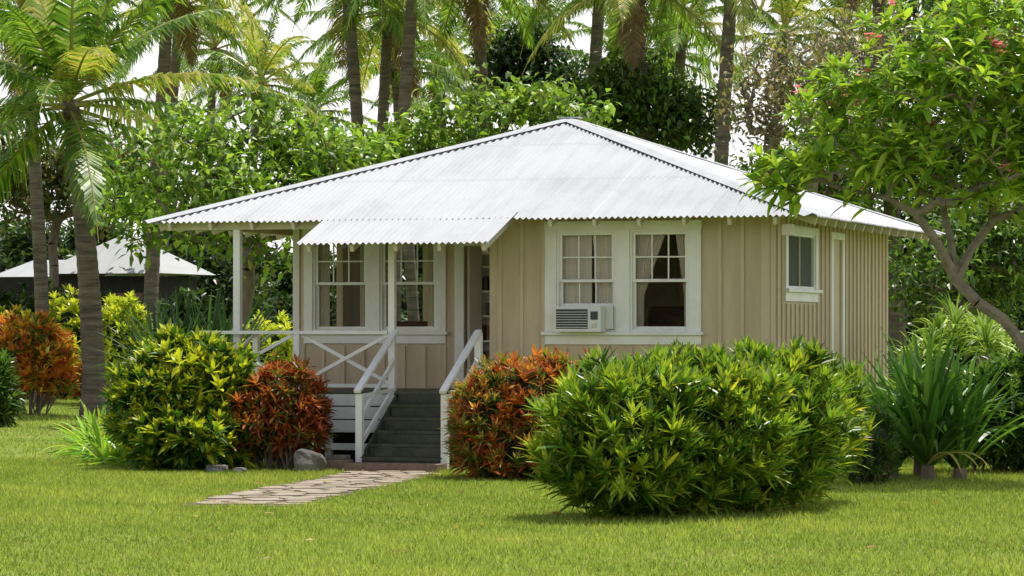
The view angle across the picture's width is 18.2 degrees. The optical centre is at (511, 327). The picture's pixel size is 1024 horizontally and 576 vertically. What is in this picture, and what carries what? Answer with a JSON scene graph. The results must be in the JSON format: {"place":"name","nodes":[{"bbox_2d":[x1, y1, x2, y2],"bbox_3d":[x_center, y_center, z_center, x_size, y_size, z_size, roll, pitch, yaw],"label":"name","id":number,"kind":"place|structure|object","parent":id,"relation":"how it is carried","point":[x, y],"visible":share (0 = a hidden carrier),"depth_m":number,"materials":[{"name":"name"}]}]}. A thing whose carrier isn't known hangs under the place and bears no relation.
{"place":"outdoors","nodes":[
{"label":"outdoors","id":0,"kind":"place"},
{"bbox_2d":[0,395,1023,575],"bbox_3d":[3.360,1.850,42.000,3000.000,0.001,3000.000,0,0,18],"label":"ground","id":1,"kind":"structure","parent":0,"point":[19,447],"depth_m":28.39,"materials":[{"name":"green plant"}]},
{"bbox_2d":[0,347,27,426],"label":"green shrub","id":2,"kind":"object","parent":1,"relation":"on","point":[9,401],"visible":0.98,"depth_m":59.85,"materials":[{"name":"green plant"}]},
{"bbox_2d":[0,0,59,94],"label":"coconut palm","id":3,"kind":"object","parent":1,"relation":"on","point":[10,1],"visible":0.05,"depth_m":99.86,"materials":[{"name":"green plant"}]},
{"bbox_2d":[0,301,81,415],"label":"croton shrub","id":4,"kind":"object","parent":1,"relation":"on","point":[46,367],"visible":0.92,"depth_m":67.35,"materials":[{"name":"orange plant"}]},
{"bbox_2d":[0,283,81,399],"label":"golden shrub","id":5,"kind":"object","parent":1,"relation":"on","point":[69,319],"visible":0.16,"depth_m":82.66,"materials":[{"name":"yellow plant"}]},
{"bbox_2d":[0,0,143,403],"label":"coconut palm","id":6,"kind":"object","parent":1,"relation":"on","point":[41,289],"visible":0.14,"depth_m":77.79,"materials":[{"name":"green plant"}]},
{"bbox_2d":[37,398,141,465],"bbox_3d":[-5.615,1.416,44.948,1.885,0.867,5.820,0,0,-13],"label":"strap leaf plant","id":7,"kind":"object","parent":1,"relation":"on","point":[91,443],"visible":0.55,"depth_m":43.61,"materials":[{"name":"green plant"}]},
{"bbox_2d":[67,350,115,405],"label":"croton shrub","id":8,"kind":"object","parent":1,"relation":"on","point":[73,389],"visible":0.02,"depth_m":75.75,"materials":[{"name":"green plant"}]},
{"bbox_2d":[0,117,200,292],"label":"broadleaf tree","id":9,"kind":"object","parent":1,"relation":"on","point":[51,181],"visible":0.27,"depth_m":84.59,"materials":[{"name":"green plant"}]},
{"bbox_2d":[0,235,214,309],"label":"background cottage","id":10,"kind":"structure","parent":1,"relation":"on","point":[115,278],"depth_m":87.15,"materials":[{"name":"white metal"}]},
{"bbox_2d":[101,291,152,388],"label":"golden shrub","id":11,"kind":"object","parent":1,"relation":"on","point":[110,320],"visible":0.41,"depth_m":73.65,"materials":[{"name":"yellow plant"}]},
{"bbox_2d":[0,0,290,416],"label":"coconut palm","id":12,"kind":"object","parent":1,"relation":"on","point":[63,60],"visible":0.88,"depth_m":66.67,"materials":[{"name":"green plant"}]},
{"bbox_2d":[74,0,276,333],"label":"coconut palm","id":13,"kind":"object","parent":1,"relation":"on","point":[151,281],"visible":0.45,"depth_m":79.95,"materials":[{"name":"green plant"}]},
{"bbox_2d":[96,317,264,470],"bbox_3d":[-4.243,0.950,42.160,2.487,2.200,2.444,0,0,18],"label":"croton shrub","id":14,"kind":"object","parent":1,"relation":"on","point":[172,386],"visible":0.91,"depth_m":41.66,"materials":[{"name":"green plant"}]},
{"bbox_2d":[95,284,291,365],"bbox_3d":[-5.063,0.556,51.634,3.616,2.588,2.992,0,0,-35],"label":"agave plant","id":15,"kind":"object","parent":1,"relation":"on","point":[220,319],"visible":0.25,"depth_m":51.33,"materials":[{"name":"green plant"}]},
{"bbox_2d":[92,0,302,275],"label":"coconut palm","id":16,"kind":"object","parent":1,"relation":"on","point":[175,64],"visible":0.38,"depth_m":95.01,"materials":[{"name":"green plant"}]},
{"bbox_2d":[137,0,291,182],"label":"coconut palm","id":17,"kind":"object","parent":1,"relation":"on","point":[212,44],"visible":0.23,"depth_m":124.82,"materials":[{"name":"green plant"}]},
{"bbox_2d":[206,465,228,472],"bbox_3d":[-3.773,1.821,40.999,0.309,0.144,0.209,0,0,18],"label":"boulder","id":18,"kind":"object","parent":1,"relation":"on","point":[217,468],"visible":0.62,"depth_m":40.93,"materials":[{"name":"grey stone"}]},
{"bbox_2d":[233,467,246,472],"bbox_3d":[-3.470,1.830,40.803,0.207,0.113,0.202,0,0,-30],"label":"boulder","id":19,"kind":"object","parent":1,"relation":"on","point":[241,469],"visible":0.64,"depth_m":40.73,"materials":[{"name":"grey stone"}]},
{"bbox_2d":[81,80,408,328],"bbox_3d":[-4.923,-1.398,59.982,6.314,6.576,5.108,0,0,-7],"label":"broadleaf tree","id":20,"kind":"object","parent":1,"relation":"on","point":[314,160],"visible":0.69,"depth_m":59.80,"materials":[{"name":"green plant"}]},
{"bbox_2d":[181,0,341,258],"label":"coconut palm","id":21,"kind":"object","parent":1,"relation":"on","point":[268,63],"visible":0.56,"depth_m":109.84,"materials":[{"name":"green plant"}]},
{"bbox_2d":[242,309,292,382],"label":"golden shrub","id":22,"kind":"object","parent":1,"relation":"on","point":[287,348],"visible":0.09,"depth_m":54.74,"materials":[{"name":"yellow plant"}]},
{"bbox_2d":[224,348,338,468],"bbox_3d":[-3.074,1.062,41.947,1.560,1.598,1.573,0,0,18],"label":"croton shrub","id":23,"kind":"object","parent":1,"relation":"on","point":[284,418],"visible":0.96,"depth_m":41.66,"materials":[{"name":"red plant"}]},
{"bbox_2d":[182,471,434,505],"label":"stone path","id":24,"kind":"structure","parent":1,"relation":"on","point":[344,482],"depth_m":36.52,"materials":[{"name":"stone"}]},
{"bbox_2d":[293,448,326,471],"bbox_3d":[-2.604,1.747,41.319,0.435,0.390,0.402,0,0,-2],"label":"boulder","id":25,"kind":"object","parent":1,"relation":"on","point":[306,459],"visible":0.64,"depth_m":41.16,"materials":[{"name":"grey stone"}]},
{"bbox_2d":[237,39,388,176],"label":"coconut palm","id":26,"kind":"object","parent":1,"relation":"on","point":[318,81],"visible":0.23,"depth_m":119.60,"materials":[{"name":"green plant"}]},
{"bbox_2d":[325,455,352,470],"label":"brick block","id":27,"kind":"structure","parent":1,"relation":"on","point":[336,462],"depth_m":41.51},
{"bbox_2d":[234,0,461,166],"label":"coconut palm","id":28,"kind":"object","parent":1,"relation":"on","point":[351,47],"visible":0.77,"depth_m":83.70,"materials":[{"name":"green plant"}]},
{"bbox_2d":[279,0,505,137],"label":"coconut palm","id":29,"kind":"object","parent":1,"relation":"on","point":[386,44],"visible":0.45,"depth_m":87.74,"materials":[{"name":"green plant"}]},
{"bbox_2d":[283,3,504,320],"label":"coconut palm","id":30,"kind":"object","parent":1,"relation":"on","point":[411,292],"visible":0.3,"depth_m":94.91,"materials":[{"name":"green plant"}]},
{"bbox_2d":[340,7,510,135],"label":"coconut palm","id":31,"kind":"object","parent":1,"relation":"on","point":[462,90],"visible":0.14,"depth_m":119.46,"materials":[{"name":"green plant"}]},
{"bbox_2d":[336,0,519,320],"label":"coconut palm","id":32,"kind":"object","parent":1,"relation":"on","point":[412,15],"visible":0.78,"depth_m":81.93,"materials":[{"name":"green plant"}]},
{"bbox_2d":[368,0,591,252],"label":"coconut palm","id":33,"kind":"object","parent":1,"relation":"on","point":[476,15],"visible":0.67,"depth_m":85.20,"materials":[{"name":"green plant"}]},
{"bbox_2d":[334,62,633,252],"bbox_3d":[-0.776,-1.625,62.901,6.285,7.059,4.451,0,0,18],"label":"broadleaf tree","id":34,"kind":"object","parent":1,"relation":"on","point":[530,103],"visible":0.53,"depth_m":61.82,"materials":[{"name":"green plant"}]},
{"bbox_2d":[416,0,570,138],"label":"coconut palm","id":35,"kind":"object","parent":1,"relation":"on","point":[496,24],"visible":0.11,"depth_m":109.42,"materials":[{"name":"green plant"}]},
{"bbox_2d":[0,169,1023,326],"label":"distant trees","id":36,"kind":"object","parent":1,"relation":"on","point":[16,247],"visible":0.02,"depth_m":114.37,"materials":[{"name":"green plant"}]},
{"bbox_2d":[0,277,1023,398],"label":"understory shrubs","id":37,"kind":"object","parent":1,"relation":"on","point":[6,298],"visible":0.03,"depth_m":83.53,"materials":[{"name":"green plant"}]},
{"bbox_2d":[437,343,598,480],"bbox_3d":[0.183,1.098,39.581,2.203,1.854,2.275,0,0,18],"label":"croton shrub","id":38,"kind":"object","parent":1,"relation":"on","point":[488,410],"visible":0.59,"depth_m":39.06,"materials":[{"name":"orange plant"}]},
{"bbox_2d":[460,7,588,120],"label":"dark evergreen tree","id":39,"kind":"object","parent":1,"relation":"on","point":[514,62],"visible":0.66,"depth_m":94.45,"materials":[{"name":"green plant"}]},
{"bbox_2d":[440,0,609,121],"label":"coconut palm","id":40,"kind":"object","parent":1,"relation":"on","point":[570,31],"visible":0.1,"depth_m":117.90,"materials":[{"name":"green plant"}]},
{"bbox_2d":[141,117,944,471],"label":"cottage","id":41,"kind":"structure","parent":1,"relation":"on","point":[591,235],"depth_m":43.52,"materials":[{"name":"white metal"}]},
{"bbox_2d":[467,247,481,373],"bbox_3d":[-0.526,-0.150,45.035,0.040,1.980,0.300,0,0,36],"label":"door","id":42,"kind":"structure","parent":41,"relation":"in","point":[474,254],"depth_m":44.99,"materials":[{"name":"white paint"}]},
{"bbox_2d":[789,236,810,286],"bbox_3d":[3.930,-0.910,43.812,0.025,0.760,1.700,0,0,18],"label":"side window","id":43,"kind":"structure","parent":41,"relation":"in","point":[799,247],"depth_m":43.80,"materials":[{"name":"grey glass"}]},
{"bbox_2d":[520,0,706,95],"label":"coconut palm","id":44,"kind":"object","parent":1,"relation":"on","point":[597,28],"visible":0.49,"depth_m":84.13,"materials":[{"name":"green plant"}]},
{"bbox_2d":[563,2,713,92],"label":"coconut palm","id":45,"kind":"object","parent":1,"relation":"on","point":[583,27],"visible":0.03,"depth_m":121.81,"materials":[{"name":"green plant"}]},
{"bbox_2d":[522,0,758,141],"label":"coconut palm","id":46,"kind":"object","parent":1,"relation":"on","point":[632,13],"visible":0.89,"depth_m":79.44,"materials":[{"name":"green plant"}]},
{"bbox_2d":[537,38,757,158],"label":"dark evergreen tree","id":47,"kind":"object","parent":1,"relation":"on","point":[673,116],"visible":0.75,"depth_m":79.40,"materials":[{"name":"green plant"}]},
{"bbox_2d":[608,0,758,126],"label":"coconut palm","id":48,"kind":"object","parent":1,"relation":"on","point":[695,58],"visible":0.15,"depth_m":125.21,"materials":[{"name":"green plant"}]},
{"bbox_2d":[576,0,801,94],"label":"coconut palm","id":49,"kind":"object","parent":1,"relation":"on","point":[676,42],"visible":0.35,"depth_m":89.35,"materials":[{"name":"green plant"}]},
{"bbox_2d":[513,333,883,520],"bbox_3d":[2.226,1.010,32.037,5.322,1.966,2.414,0,0,-44],"label":"croton hedge","id":50,"kind":"object","parent":1,"relation":"on","point":[673,428],"visible":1,"depth_m":30.91,"materials":[{"name":"green plant"}]},
{"bbox_2d":[649,0,761,165],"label":"coconut palm","id":51,"kind":"object","parent":1,"relation":"on","point":[726,52],"visible":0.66,"depth_m":78.04,"materials":[{"name":"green plant"}]},
{"bbox_2d":[692,0,860,170],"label":"coconut palm","id":52,"kind":"object","parent":1,"relation":"on","point":[779,7],"visible":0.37,"depth_m":114.87,"materials":[{"name":"green plant"}]},
{"bbox_2d":[689,0,966,193],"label":"dry tree","id":53,"kind":"object","parent":1,"relation":"on","point":[769,130],"visible":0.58,"depth_m":65.93,"materials":[{"name":"grey plant"}]},
{"bbox_2d":[754,0,908,101],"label":"coconut palm","id":54,"kind":"object","parent":1,"relation":"on","point":[838,3],"visible":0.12,"depth_m":117.73,"materials":[{"name":"green plant"}]},
{"bbox_2d":[752,0,949,396],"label":"coconut palm","id":55,"kind":"object","parent":1,"relation":"on","point":[897,314],"visible":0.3,"depth_m":71.78,"materials":[{"name":"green plant"}]},
{"bbox_2d":[715,0,1023,360],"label":"broadleaf tree","id":56,"kind":"object","parent":1,"relation":"on","point":[928,5],"visible":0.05,"depth_m":69.99,"materials":[{"name":"green plant"}]},
{"bbox_2d":[835,401,908,485],"bbox_3d":[4.155,1.380,37.614,1.015,1.119,1.102,0,0,18],"label":"green shrub","id":57,"kind":"object","parent":1,"relation":"on","point":[880,442],"visible":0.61,"depth_m":37.43,"materials":[{"name":"green plant"}]},
{"bbox_2d":[736,0,1023,353],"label":"plumeria tree","id":58,"kind":"object","parent":1,"relation":"on","point":[865,144],"visible":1,"depth_m":37.66,"materials":[{"name":"green plant"}]},
{"bbox_2d":[836,323,1023,480],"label":"spider lily","id":59,"kind":"object","parent":1,"relation":"on","point":[938,422],"visible":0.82,"depth_m":38.58,"materials":[{"name":"green plant"}]},
{"bbox_2d":[871,0,999,226],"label":"coconut palm","id":60,"kind":"object","parent":1,"relation":"on","point":[920,3],"visible":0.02,"depth_m":109.83,"materials":[{"name":"green plant"}]},
{"bbox_2d":[855,0,1023,366],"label":"coconut palm","id":61,"kind":"object","parent":1,"relation":"on","point":[864,10],"visible":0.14,"depth_m":73.77,"materials":[{"name":"green plant"}]},
{"bbox_2d":[871,292,1020,463],"bbox_3d":[6.414,0.635,45.053,3.109,2.390,5.032,0,0,18],"label":"dracaena shrub","id":62,"kind":"object","parent":1,"relation":"on","point":[985,334],"visible":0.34,"depth_m":45.69,"materials":[{"name":"green plant"}]},
{"bbox_2d":[888,172,1023,379],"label":"broadleaf tree","id":63,"kind":"object","parent":1,"relation":"on","point":[930,274],"visible":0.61,"depth_m":56.38,"materials":[{"name":"green plant"}]},
{"bbox_2d":[961,334,1023,472],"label":"green shrub","id":64,"kind":"object","parent":1,"relation":"on","point":[1011,456],"visible":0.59,"depth_m":40.60,"materials":[{"name":"green plant"}]},
{"bbox_2d":[0,0,1023,267],"label":"sky","id":65,"kind":"structure","parent":0,"point":[149,64],"materials":[{"name":"white"}]},
{"bbox_2d":[161,466,984,558],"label":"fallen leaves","id":66,"kind":"object","parent":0,"point":[557,512],"visible":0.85,"depth_m":31.34,"materials":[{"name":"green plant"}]}
]}

